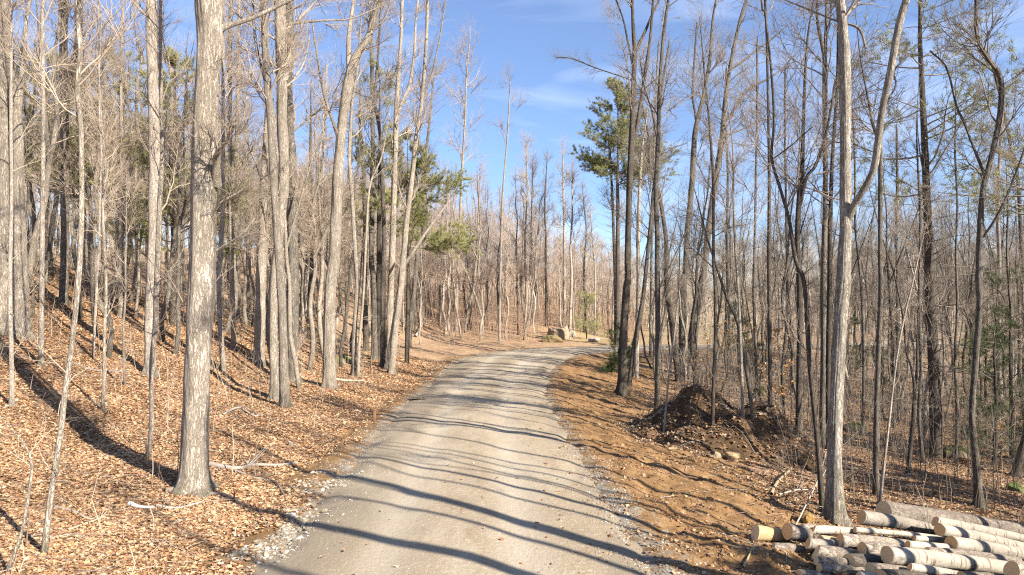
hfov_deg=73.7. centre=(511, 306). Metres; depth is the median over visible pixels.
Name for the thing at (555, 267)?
forest tree
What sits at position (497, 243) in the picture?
forest tree
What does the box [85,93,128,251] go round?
forest tree
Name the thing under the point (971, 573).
log
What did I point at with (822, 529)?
log
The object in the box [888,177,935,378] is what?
forest tree
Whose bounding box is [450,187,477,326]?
forest tree
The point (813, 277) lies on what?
forest tree
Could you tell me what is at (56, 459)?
bare tree
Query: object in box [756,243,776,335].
forest tree
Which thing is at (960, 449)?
boulder
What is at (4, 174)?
bare tree
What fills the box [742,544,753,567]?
fallen branch
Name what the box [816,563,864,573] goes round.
log
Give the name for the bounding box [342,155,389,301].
forest tree
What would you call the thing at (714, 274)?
bare tree
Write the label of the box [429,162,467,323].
forest tree
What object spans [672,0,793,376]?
bare tree
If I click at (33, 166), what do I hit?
forest tree
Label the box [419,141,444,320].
bare tree
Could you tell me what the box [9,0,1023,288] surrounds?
sky
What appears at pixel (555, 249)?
distant woods
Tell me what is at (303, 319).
forest tree
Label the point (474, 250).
forest tree
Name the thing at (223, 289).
forest tree
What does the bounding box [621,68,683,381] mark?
bare tree
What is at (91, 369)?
fallen branch
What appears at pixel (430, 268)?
forest tree
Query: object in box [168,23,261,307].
forest tree
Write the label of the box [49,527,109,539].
fallen branch
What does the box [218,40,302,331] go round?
forest tree
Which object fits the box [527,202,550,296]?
forest tree
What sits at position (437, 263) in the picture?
forest tree
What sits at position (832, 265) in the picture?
forest tree
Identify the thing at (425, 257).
forest tree
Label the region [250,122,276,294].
forest tree
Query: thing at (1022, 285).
forest tree
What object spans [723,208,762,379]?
forest tree
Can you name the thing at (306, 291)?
bare tree
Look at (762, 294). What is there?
forest tree
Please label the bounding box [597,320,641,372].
fir tree
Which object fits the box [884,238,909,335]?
forest tree
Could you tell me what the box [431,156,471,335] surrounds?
forest tree
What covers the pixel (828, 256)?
bare tree
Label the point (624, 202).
bare tree
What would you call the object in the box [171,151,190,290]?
forest tree
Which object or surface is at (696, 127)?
bare tree
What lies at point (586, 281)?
forest tree
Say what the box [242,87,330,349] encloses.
forest tree
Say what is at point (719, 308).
forest tree
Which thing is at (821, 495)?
bare tree
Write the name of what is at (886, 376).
fir tree
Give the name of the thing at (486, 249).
forest tree
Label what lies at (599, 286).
forest tree
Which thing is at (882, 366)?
forest tree
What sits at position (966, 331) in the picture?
forest tree
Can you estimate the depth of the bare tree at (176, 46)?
39.23 m
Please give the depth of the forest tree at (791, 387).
34.27 m
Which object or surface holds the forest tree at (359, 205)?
on the ground
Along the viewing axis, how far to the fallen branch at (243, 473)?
12.37 m
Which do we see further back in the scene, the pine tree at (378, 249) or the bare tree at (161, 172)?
the pine tree at (378, 249)
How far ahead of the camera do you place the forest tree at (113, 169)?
43.48 m
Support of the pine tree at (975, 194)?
on the ground
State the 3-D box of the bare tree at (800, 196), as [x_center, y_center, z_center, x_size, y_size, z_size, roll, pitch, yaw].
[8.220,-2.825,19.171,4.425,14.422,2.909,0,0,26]
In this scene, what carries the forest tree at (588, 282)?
on the ground
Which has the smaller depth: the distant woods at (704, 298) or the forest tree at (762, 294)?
the forest tree at (762, 294)
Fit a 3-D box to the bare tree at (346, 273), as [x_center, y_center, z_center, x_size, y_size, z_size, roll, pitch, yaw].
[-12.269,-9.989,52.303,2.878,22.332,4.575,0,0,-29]
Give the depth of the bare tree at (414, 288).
45.65 m
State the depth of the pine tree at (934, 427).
20.30 m
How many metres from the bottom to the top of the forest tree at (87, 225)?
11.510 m
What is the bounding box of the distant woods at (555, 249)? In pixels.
[224,148,635,329]
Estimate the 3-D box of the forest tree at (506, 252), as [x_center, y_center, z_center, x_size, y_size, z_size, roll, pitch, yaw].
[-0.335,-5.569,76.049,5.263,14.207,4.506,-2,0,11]
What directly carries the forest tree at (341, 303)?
on the ground
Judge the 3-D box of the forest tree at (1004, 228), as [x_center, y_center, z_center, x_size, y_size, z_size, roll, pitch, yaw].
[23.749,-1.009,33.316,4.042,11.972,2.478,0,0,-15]
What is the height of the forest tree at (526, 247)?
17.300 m
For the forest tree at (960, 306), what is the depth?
45.34 m
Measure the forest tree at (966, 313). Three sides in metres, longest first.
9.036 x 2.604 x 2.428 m
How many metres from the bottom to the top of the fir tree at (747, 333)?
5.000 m
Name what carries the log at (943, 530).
on the log at (929, 539)
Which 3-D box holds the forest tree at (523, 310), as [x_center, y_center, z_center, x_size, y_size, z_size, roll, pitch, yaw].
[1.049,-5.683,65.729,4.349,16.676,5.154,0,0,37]
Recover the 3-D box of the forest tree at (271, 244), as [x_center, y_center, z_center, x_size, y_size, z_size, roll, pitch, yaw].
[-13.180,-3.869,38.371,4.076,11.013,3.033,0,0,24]
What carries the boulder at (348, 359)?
on the ground
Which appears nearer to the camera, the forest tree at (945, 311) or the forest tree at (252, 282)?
the forest tree at (945, 311)
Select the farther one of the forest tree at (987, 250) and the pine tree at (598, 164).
the pine tree at (598, 164)
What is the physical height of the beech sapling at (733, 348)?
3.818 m
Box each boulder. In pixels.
[336,356,350,363]
[541,335,563,342]
[547,328,569,339]
[588,337,599,341]
[712,451,720,458]
[725,451,740,460]
[758,387,772,397]
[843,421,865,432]
[943,444,970,458]
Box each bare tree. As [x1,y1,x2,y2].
[0,0,15,335]
[0,0,73,406]
[0,0,108,366]
[0,0,171,552]
[1,0,37,339]
[13,0,74,319]
[26,0,142,318]
[30,0,82,305]
[46,0,146,317]
[46,1,144,411]
[59,8,147,358]
[84,148,156,385]
[86,0,220,458]
[109,19,147,316]
[130,0,176,377]
[130,0,374,497]
[163,38,191,245]
[166,0,247,371]
[216,0,271,350]
[220,0,335,407]
[222,0,393,400]
[225,0,260,321]
[225,0,373,382]
[225,3,276,366]
[225,57,258,317]
[294,64,330,337]
[298,0,419,389]
[299,103,334,315]
[301,49,339,329]
[312,0,407,375]
[328,43,377,350]
[329,0,409,359]
[336,0,415,367]
[337,38,366,317]
[354,79,413,376]
[368,0,460,354]
[380,0,455,374]
[383,191,451,368]
[403,57,459,347]
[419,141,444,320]
[434,226,484,333]
[437,14,494,332]
[462,151,490,332]
[482,54,532,342]
[508,126,540,332]
[511,152,542,325]
[533,146,561,326]
[541,0,682,396]
[548,130,578,325]
[556,155,587,338]
[574,177,597,332]
[578,194,603,335]
[592,120,620,342]
[595,17,694,387]
[600,0,713,409]
[605,191,633,336]
[616,66,694,378]
[621,25,691,357]
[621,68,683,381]
[651,0,768,425]
[669,20,798,416]
[672,0,743,375]
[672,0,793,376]
[677,156,769,419]
[683,0,878,512]
[692,51,752,365]
[713,0,823,407]
[717,17,794,399]
[725,0,886,429]
[743,39,816,418]
[751,0,920,527]
[755,1,893,448]
[756,0,916,447]
[793,1,959,495]
[809,85,876,436]
[837,153,943,472]
[855,52,974,463]
[863,115,937,419]
[902,0,1023,510]
[906,34,1022,462]
[961,120,1023,432]
[968,92,1023,398]
[970,33,1023,377]
[976,84,1023,478]
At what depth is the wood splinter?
10.25 m
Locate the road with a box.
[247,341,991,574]
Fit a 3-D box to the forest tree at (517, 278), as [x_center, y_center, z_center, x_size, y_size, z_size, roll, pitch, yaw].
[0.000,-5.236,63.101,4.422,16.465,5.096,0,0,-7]
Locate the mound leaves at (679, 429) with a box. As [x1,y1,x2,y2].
[619,383,826,474]
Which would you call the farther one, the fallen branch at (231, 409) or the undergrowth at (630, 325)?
the undergrowth at (630, 325)
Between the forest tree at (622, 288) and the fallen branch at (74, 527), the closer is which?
the fallen branch at (74, 527)
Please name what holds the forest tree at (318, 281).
on the ground
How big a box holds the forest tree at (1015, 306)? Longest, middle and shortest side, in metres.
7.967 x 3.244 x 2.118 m
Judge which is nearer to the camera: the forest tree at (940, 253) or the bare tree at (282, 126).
the bare tree at (282, 126)
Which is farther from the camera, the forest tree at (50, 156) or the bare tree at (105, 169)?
the forest tree at (50, 156)
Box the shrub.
[1006,482,1023,492]
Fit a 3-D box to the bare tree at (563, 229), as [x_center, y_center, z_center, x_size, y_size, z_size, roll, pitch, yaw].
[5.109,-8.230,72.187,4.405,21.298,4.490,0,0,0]
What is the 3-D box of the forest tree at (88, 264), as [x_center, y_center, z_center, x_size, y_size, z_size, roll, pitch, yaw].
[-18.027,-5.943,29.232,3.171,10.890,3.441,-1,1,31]
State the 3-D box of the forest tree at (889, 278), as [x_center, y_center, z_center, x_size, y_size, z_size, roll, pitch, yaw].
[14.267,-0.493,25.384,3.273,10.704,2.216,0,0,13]
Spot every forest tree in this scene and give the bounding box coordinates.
[0,0,131,295]
[16,4,57,266]
[16,53,51,133]
[18,38,37,245]
[20,1,86,282]
[22,44,94,268]
[22,82,50,234]
[23,0,110,300]
[23,73,52,236]
[23,124,40,239]
[24,0,127,335]
[32,112,40,257]
[39,60,87,269]
[49,0,147,320]
[50,125,59,253]
[51,46,124,285]
[52,19,146,285]
[52,56,83,245]
[52,201,60,260]
[53,24,113,279]
[58,116,73,265]
[63,1,147,357]
[69,1,188,308]
[69,110,93,272]
[73,34,147,272]
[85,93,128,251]
[85,185,98,255]
[90,81,128,284]
[92,177,98,252]
[97,69,128,253]
[110,51,148,286]
[114,98,144,266]
[116,48,164,293]
[116,107,145,290]
[118,43,168,302]
[128,110,186,296]
[134,26,196,341]
[138,74,186,274]
[145,87,183,305]
[162,181,188,295]
[163,21,240,354]
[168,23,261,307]
[171,109,187,276]
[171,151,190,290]
[173,112,228,317]
[181,150,190,282]
[215,69,252,319]
[216,155,229,316]
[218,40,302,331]
[218,83,234,312]
[219,123,250,307]
[219,174,227,306]
[226,57,334,318]
[226,120,257,327]
[226,120,283,327]
[227,91,259,326]
[227,100,277,276]
[234,101,267,290]
[237,74,320,354]
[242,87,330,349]
[243,151,267,288]
[245,174,305,302]
[246,47,326,388]
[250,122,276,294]
[252,189,256,297]
[262,113,330,347]
[269,187,305,304]
[272,109,370,370]
[285,200,319,283]
[295,104,344,307]
[296,75,356,360]
[298,156,306,288]
[299,135,317,277]
[299,160,329,319]
[300,133,345,294]
[300,180,318,320]
[301,128,350,355]
[303,149,330,289]
[306,177,357,334]
[321,129,362,332]
[322,166,356,338]
[324,123,360,329]
[328,94,375,367]
[338,179,376,338]
[340,176,376,351]
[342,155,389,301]
[342,161,367,290]
[343,225,367,286]
[348,164,375,292]
[349,157,399,335]
[358,183,387,324]
[381,159,415,260]
[386,155,420,317]
[386,192,415,289]
[387,199,413,333]
[396,161,425,327]
[396,192,435,307]
[397,193,440,322]
[398,152,444,326]
[410,209,432,344]
[410,224,422,332]
[419,198,456,304]
[424,159,467,326]
[425,197,438,307]
[425,203,444,319]
[426,191,476,323]
[427,212,445,304]
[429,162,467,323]
[429,182,466,336]
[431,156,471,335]
[431,204,446,308]
[435,164,469,312]
[443,175,470,338]
[444,177,472,299]
[448,160,498,340]
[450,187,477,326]
[454,198,484,329]
[460,174,486,313]
[463,169,491,317]
[467,202,485,309]
[470,178,503,312]
[470,205,494,298]
[471,180,499,325]
[471,186,515,322]
[473,204,504,319]
[478,196,503,322]
[482,193,498,298]
[488,182,512,300]
[488,207,523,316]
[489,168,531,334]
[494,180,526,339]
[503,169,537,314]
[508,196,528,310]
[511,174,540,324]
[511,195,538,311]
[513,174,551,333]
[517,178,554,339]
[523,203,547,299]
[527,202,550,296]
[528,204,553,317]
[533,208,556,304]
[545,209,577,327]
[549,238,569,319]
[550,231,568,314]
[561,246,585,331]
[563,240,583,322]
[566,221,583,317]
[566,252,578,314]
[568,227,581,323]
[573,248,587,330]
[576,242,596,318]
[577,241,597,326]
[582,234,601,332]
[589,256,606,327]
[591,239,601,318]
[593,244,620,328]
[595,261,606,321]
[606,254,624,306]
[609,238,635,304]
[610,241,635,306]
[620,192,659,368]
[637,150,703,379]
[645,268,660,330]
[649,189,687,360]
[650,222,685,384]
[660,251,676,366]
[660,278,667,335]
[661,218,690,380]
[663,113,735,384]
[668,178,726,385]
[671,186,720,349]
[706,158,752,391]
[706,201,746,360]
[710,192,742,359]
[710,212,733,361]
[712,233,723,322]
[715,206,743,366]
[716,175,760,376]
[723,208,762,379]
[736,229,789,399]
[737,218,766,380]
[738,232,752,329]
[745,239,784,360]
[746,228,780,360]
[752,174,797,391]
[754,132,837,430]
[755,195,816,361]
[756,239,782,336]
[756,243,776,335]
[757,172,808,375]
[771,215,817,370]
[772,210,819,392]
[777,189,833,397]
[779,200,820,389]
[801,188,855,351]
[801,205,819,346]
[803,212,838,384]
[803,252,820,377]
[805,182,874,393]
[807,233,838,349]
[808,251,816,320]
[809,223,857,398]
[811,203,866,326]
[817,176,876,288]
[817,188,890,394]
[818,252,864,417]
[835,177,902,384]
[835,242,865,376]
[838,187,869,303]
[848,247,876,354]
[852,206,876,367]
[854,155,944,427]
[854,205,909,414]
[854,223,907,418]
[856,243,904,359]
[857,237,874,333]
[863,218,877,330]
[863,223,908,332]
[864,218,886,358]
[871,160,934,389]
[882,231,903,348]
[884,96,953,451]
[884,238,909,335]
[885,210,922,339]
[887,211,971,423]
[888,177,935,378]
[892,173,947,403]
[894,196,952,402]
[899,196,959,367]
[900,198,966,420]
[905,249,941,358]
[907,169,959,372]
[907,203,965,398]
[931,180,1003,387]
[932,188,976,364]
[932,194,974,395]
[933,199,984,360]
[934,216,990,431]
[939,195,998,399]
[939,212,991,396]
[944,225,967,330]
[948,249,967,355]
[950,207,990,366]
[951,216,994,353]
[958,207,1018,363]
[961,208,1018,349]
[962,179,1020,378]
[968,192,1023,432]
[968,225,1023,426]
[969,180,1023,388]
[972,193,1023,382]
[972,233,1023,426]
[974,229,1023,403]
[985,195,1023,389]
[988,214,1021,335]
[989,245,1023,400]
[996,234,1023,405]
[1001,194,1023,264]
[1001,226,1023,298]
[1012,219,1023,300]
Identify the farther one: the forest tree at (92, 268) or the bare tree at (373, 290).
the bare tree at (373, 290)
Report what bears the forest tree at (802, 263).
on the ground
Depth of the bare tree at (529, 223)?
63.94 m
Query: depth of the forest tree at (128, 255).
32.54 m
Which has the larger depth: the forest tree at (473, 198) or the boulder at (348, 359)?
the forest tree at (473, 198)
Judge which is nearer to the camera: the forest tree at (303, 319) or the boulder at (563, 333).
the forest tree at (303, 319)
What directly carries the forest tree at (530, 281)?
on the ground
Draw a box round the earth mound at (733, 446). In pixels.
[628,384,826,473]
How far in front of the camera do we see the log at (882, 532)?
9.65 m
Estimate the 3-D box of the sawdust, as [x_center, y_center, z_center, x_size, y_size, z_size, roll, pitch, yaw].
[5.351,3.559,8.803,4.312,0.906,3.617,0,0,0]
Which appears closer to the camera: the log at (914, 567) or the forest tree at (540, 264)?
the log at (914, 567)
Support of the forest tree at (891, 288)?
on the ground
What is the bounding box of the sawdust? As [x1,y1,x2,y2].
[732,527,810,573]
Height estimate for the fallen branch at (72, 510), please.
0.266 m
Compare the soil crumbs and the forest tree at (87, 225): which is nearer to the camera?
the soil crumbs
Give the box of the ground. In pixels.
[0,247,1023,574]
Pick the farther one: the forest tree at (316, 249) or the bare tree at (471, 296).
the bare tree at (471, 296)
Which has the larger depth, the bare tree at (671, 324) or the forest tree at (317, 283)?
the forest tree at (317, 283)
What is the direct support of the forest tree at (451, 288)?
on the ground
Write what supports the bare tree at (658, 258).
on the ground
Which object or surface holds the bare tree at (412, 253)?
on the ground
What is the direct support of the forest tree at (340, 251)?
on the ground
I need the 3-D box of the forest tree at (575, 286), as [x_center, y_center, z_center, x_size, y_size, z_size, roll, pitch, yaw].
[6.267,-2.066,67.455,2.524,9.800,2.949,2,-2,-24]
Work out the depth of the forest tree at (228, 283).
38.66 m
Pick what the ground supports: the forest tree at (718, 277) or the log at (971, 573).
the forest tree at (718, 277)
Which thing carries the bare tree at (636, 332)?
on the ground
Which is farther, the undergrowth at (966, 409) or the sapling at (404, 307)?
the sapling at (404, 307)
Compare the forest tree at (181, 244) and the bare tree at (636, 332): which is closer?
the bare tree at (636, 332)
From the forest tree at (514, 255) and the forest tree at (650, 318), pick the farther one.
the forest tree at (514, 255)
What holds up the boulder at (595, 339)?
on the ground
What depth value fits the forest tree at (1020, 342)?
26.97 m
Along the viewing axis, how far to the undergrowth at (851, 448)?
15.51 m
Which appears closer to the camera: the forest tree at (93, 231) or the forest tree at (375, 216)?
the forest tree at (375, 216)
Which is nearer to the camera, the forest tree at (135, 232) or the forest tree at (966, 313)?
the forest tree at (966, 313)
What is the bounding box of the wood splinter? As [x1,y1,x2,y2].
[127,501,153,508]
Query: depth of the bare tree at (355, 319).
27.74 m
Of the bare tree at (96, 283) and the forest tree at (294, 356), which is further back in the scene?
the forest tree at (294, 356)
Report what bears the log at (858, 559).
on the ground
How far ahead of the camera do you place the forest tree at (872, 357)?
41.47 m
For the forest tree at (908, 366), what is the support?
on the ground
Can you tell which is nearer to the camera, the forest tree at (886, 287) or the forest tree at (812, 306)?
the forest tree at (886, 287)
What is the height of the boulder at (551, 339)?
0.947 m
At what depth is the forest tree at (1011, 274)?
36.33 m
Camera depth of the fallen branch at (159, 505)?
10.38 m
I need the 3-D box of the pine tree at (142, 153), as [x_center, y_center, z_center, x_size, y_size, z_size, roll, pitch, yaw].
[-13.419,-4.627,27.210,7.090,11.284,5.670,0,0,0]
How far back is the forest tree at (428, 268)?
61.64 m
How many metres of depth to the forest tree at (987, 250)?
47.70 m
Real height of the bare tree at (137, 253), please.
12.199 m
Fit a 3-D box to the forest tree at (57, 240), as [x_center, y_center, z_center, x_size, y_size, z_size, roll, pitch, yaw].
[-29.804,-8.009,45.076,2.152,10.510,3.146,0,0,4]
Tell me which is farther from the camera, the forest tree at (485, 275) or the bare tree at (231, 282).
the forest tree at (485, 275)
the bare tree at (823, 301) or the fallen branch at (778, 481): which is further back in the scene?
the bare tree at (823, 301)
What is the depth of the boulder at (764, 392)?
31.94 m
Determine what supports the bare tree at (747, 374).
on the ground
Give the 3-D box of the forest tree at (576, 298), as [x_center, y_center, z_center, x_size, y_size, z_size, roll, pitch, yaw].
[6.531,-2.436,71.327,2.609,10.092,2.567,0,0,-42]
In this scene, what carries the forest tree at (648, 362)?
on the ground
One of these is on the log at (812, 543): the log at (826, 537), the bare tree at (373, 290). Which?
the log at (826, 537)
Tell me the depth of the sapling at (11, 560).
7.61 m
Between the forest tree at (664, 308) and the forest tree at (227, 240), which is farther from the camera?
the forest tree at (664, 308)
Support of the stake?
on the ground
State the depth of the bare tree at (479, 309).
61.34 m
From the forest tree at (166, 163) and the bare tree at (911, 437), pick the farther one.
the forest tree at (166, 163)
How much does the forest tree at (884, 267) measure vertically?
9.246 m
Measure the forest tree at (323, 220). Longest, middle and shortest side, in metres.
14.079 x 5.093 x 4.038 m
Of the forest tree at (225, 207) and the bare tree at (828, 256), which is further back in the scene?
the forest tree at (225, 207)
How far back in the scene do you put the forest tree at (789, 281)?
39.28 m
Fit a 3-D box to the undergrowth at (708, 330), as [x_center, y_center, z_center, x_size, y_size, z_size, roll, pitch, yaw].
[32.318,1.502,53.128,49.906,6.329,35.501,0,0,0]
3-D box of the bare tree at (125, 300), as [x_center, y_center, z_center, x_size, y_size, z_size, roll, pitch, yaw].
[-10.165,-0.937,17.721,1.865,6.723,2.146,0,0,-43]
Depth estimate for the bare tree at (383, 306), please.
32.19 m
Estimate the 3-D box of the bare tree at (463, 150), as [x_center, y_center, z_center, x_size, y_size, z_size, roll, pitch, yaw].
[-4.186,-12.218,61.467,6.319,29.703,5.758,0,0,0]
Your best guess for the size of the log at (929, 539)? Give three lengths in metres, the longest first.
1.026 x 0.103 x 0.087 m
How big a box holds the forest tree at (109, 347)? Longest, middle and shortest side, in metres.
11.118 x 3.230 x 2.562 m
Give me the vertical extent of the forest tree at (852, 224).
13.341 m
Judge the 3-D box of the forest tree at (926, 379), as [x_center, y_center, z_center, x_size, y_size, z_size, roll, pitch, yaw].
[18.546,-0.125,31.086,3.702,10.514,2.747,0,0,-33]
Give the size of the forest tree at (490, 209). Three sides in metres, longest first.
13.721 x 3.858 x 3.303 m
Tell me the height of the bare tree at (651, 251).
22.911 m
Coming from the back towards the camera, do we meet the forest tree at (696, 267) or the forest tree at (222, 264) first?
the forest tree at (222, 264)
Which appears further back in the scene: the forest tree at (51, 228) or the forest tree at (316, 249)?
the forest tree at (316, 249)
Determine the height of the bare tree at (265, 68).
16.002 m
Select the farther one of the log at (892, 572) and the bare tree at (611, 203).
the bare tree at (611, 203)
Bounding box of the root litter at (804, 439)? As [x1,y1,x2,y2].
[618,380,825,472]
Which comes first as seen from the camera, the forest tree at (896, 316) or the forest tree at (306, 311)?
the forest tree at (896, 316)
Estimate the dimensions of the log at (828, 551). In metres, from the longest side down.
1.383 x 0.206 x 0.205 m
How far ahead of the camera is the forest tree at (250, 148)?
29.03 m
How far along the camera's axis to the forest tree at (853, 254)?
36.07 m
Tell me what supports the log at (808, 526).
on the log at (822, 529)
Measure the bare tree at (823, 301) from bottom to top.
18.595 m
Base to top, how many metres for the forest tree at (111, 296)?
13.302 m
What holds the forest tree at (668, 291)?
on the ground
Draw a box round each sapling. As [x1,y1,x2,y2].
[0,399,92,571]
[300,292,323,356]
[386,284,414,344]
[401,296,413,321]
[659,200,702,432]
[678,317,741,388]
[717,319,757,393]
[735,313,795,400]
[749,320,815,424]
[792,337,831,421]
[878,172,965,502]
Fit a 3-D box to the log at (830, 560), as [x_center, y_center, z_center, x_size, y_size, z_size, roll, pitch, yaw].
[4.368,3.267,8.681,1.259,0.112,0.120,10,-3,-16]
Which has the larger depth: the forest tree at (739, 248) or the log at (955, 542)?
the forest tree at (739, 248)
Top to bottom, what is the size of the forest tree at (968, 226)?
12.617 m
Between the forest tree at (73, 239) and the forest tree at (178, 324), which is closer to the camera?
the forest tree at (178, 324)
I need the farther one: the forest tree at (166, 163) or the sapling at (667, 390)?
the forest tree at (166, 163)
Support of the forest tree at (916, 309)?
on the ground
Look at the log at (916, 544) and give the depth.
9.04 m
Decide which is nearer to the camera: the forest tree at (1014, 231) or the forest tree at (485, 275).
the forest tree at (1014, 231)
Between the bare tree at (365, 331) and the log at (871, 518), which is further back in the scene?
the bare tree at (365, 331)
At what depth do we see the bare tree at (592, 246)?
67.38 m
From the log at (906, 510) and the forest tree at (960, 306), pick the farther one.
the forest tree at (960, 306)
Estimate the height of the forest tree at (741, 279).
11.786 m
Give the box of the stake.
[373,405,375,421]
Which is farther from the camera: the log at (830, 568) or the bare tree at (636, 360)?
the bare tree at (636, 360)
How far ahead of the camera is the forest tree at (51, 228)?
22.96 m
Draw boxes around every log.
[751,525,789,541]
[772,542,805,552]
[782,523,812,541]
[795,569,831,574]
[800,524,814,528]
[805,538,837,548]
[811,545,858,559]
[812,525,856,533]
[813,534,861,537]
[813,556,848,564]
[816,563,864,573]
[817,535,835,539]
[836,533,912,548]
[843,553,964,570]
[853,527,940,537]
[856,510,935,534]
[856,571,877,574]
[857,541,904,553]
[865,562,906,571]
[875,501,1023,533]
[875,569,940,574]
[880,546,1007,573]
[904,541,1023,560]
[907,563,957,574]
[912,536,945,542]
[924,547,1022,560]
[931,516,1023,541]
[934,523,1023,547]
[944,536,1023,559]
[956,571,1003,574]
[1003,561,1023,574]
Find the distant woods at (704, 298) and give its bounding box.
[579,219,1019,333]
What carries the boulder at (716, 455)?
on the ground
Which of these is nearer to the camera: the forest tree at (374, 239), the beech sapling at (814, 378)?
the beech sapling at (814, 378)
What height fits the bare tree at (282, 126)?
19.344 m
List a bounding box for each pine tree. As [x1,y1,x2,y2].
[15,46,128,277]
[24,39,189,296]
[85,44,257,325]
[330,54,423,356]
[366,125,483,363]
[567,75,682,344]
[811,0,1023,459]
[905,38,1023,245]
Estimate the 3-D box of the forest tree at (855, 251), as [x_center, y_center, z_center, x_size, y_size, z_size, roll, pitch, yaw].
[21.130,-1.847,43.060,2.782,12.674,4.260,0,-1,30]
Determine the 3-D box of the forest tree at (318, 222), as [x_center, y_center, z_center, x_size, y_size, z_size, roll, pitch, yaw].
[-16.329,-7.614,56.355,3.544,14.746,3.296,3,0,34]
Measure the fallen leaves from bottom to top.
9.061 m
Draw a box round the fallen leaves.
[0,260,1023,574]
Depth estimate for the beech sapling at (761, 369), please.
24.07 m
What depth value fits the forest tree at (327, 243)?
34.05 m
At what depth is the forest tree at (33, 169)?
41.22 m
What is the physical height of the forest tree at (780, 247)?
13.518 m
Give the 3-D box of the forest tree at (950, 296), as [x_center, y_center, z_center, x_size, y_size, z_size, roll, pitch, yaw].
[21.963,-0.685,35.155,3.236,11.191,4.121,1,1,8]
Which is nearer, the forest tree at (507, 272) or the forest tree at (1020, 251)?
the forest tree at (1020, 251)
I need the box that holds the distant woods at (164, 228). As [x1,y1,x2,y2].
[26,152,400,310]
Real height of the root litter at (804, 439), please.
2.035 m
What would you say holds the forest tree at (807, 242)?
on the ground
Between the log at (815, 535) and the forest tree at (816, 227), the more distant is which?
the forest tree at (816, 227)
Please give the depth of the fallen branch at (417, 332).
57.38 m
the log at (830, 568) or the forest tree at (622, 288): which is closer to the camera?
the log at (830, 568)
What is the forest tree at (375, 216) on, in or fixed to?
on the ground
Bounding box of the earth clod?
[802,512,814,523]
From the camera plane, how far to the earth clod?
11.59 m
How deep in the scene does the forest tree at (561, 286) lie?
74.60 m
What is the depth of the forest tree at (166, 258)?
38.37 m
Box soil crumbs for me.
[138,361,852,574]
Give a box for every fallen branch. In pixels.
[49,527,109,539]
[54,504,110,518]
[66,508,106,530]
[72,358,134,373]
[156,500,203,508]
[164,482,238,500]
[221,405,276,415]
[234,469,295,494]
[336,378,369,382]
[413,295,436,336]
[706,455,793,475]
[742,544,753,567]
[769,468,798,494]
[778,453,825,494]
[795,430,859,524]
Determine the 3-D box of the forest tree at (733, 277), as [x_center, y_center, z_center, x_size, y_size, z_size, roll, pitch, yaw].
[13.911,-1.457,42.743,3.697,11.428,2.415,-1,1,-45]
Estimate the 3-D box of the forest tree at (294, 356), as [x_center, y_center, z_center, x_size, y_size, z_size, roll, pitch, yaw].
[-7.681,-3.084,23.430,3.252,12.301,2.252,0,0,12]
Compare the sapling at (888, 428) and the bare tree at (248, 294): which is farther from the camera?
the bare tree at (248, 294)
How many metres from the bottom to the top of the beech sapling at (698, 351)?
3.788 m
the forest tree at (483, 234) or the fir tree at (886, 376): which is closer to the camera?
the fir tree at (886, 376)
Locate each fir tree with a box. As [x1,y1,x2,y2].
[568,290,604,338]
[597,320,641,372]
[724,300,767,380]
[846,315,871,378]
[855,334,914,401]
[943,249,1023,455]
[946,320,1023,465]
[951,312,1021,414]
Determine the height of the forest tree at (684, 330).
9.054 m
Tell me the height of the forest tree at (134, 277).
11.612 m
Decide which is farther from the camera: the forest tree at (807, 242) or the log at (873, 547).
the forest tree at (807, 242)
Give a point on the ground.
(472, 345)
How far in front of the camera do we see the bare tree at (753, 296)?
27.56 m
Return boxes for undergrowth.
[0,247,394,430]
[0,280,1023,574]
[37,223,456,369]
[375,258,648,341]
[650,292,1017,390]
[666,307,1023,465]
[752,328,1023,522]
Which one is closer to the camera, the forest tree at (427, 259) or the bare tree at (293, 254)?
the bare tree at (293, 254)
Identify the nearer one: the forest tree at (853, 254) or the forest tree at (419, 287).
the forest tree at (853, 254)
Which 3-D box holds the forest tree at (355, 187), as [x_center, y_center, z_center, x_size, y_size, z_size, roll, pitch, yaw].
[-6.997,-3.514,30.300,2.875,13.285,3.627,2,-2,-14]
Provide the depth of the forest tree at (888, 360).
30.02 m
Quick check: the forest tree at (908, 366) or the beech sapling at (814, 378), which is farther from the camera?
the forest tree at (908, 366)
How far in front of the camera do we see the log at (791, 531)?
9.28 m
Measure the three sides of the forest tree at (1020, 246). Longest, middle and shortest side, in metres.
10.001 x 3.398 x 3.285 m
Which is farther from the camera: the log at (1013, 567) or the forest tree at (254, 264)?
the forest tree at (254, 264)
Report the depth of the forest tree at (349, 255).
54.34 m
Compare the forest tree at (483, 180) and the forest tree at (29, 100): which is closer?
the forest tree at (29, 100)
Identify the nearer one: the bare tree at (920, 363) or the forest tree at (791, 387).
the bare tree at (920, 363)
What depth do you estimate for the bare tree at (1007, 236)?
23.42 m
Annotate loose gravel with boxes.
[196,347,721,574]
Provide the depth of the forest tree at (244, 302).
34.50 m
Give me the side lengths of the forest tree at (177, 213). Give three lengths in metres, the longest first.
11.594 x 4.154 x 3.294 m
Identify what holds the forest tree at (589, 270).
on the ground
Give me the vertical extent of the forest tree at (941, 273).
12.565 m
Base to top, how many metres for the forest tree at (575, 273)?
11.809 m
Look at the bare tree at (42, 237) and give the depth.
17.34 m
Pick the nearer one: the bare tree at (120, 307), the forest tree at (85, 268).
the bare tree at (120, 307)
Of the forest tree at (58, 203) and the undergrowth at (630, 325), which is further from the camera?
the undergrowth at (630, 325)
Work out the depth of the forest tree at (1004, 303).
30.27 m

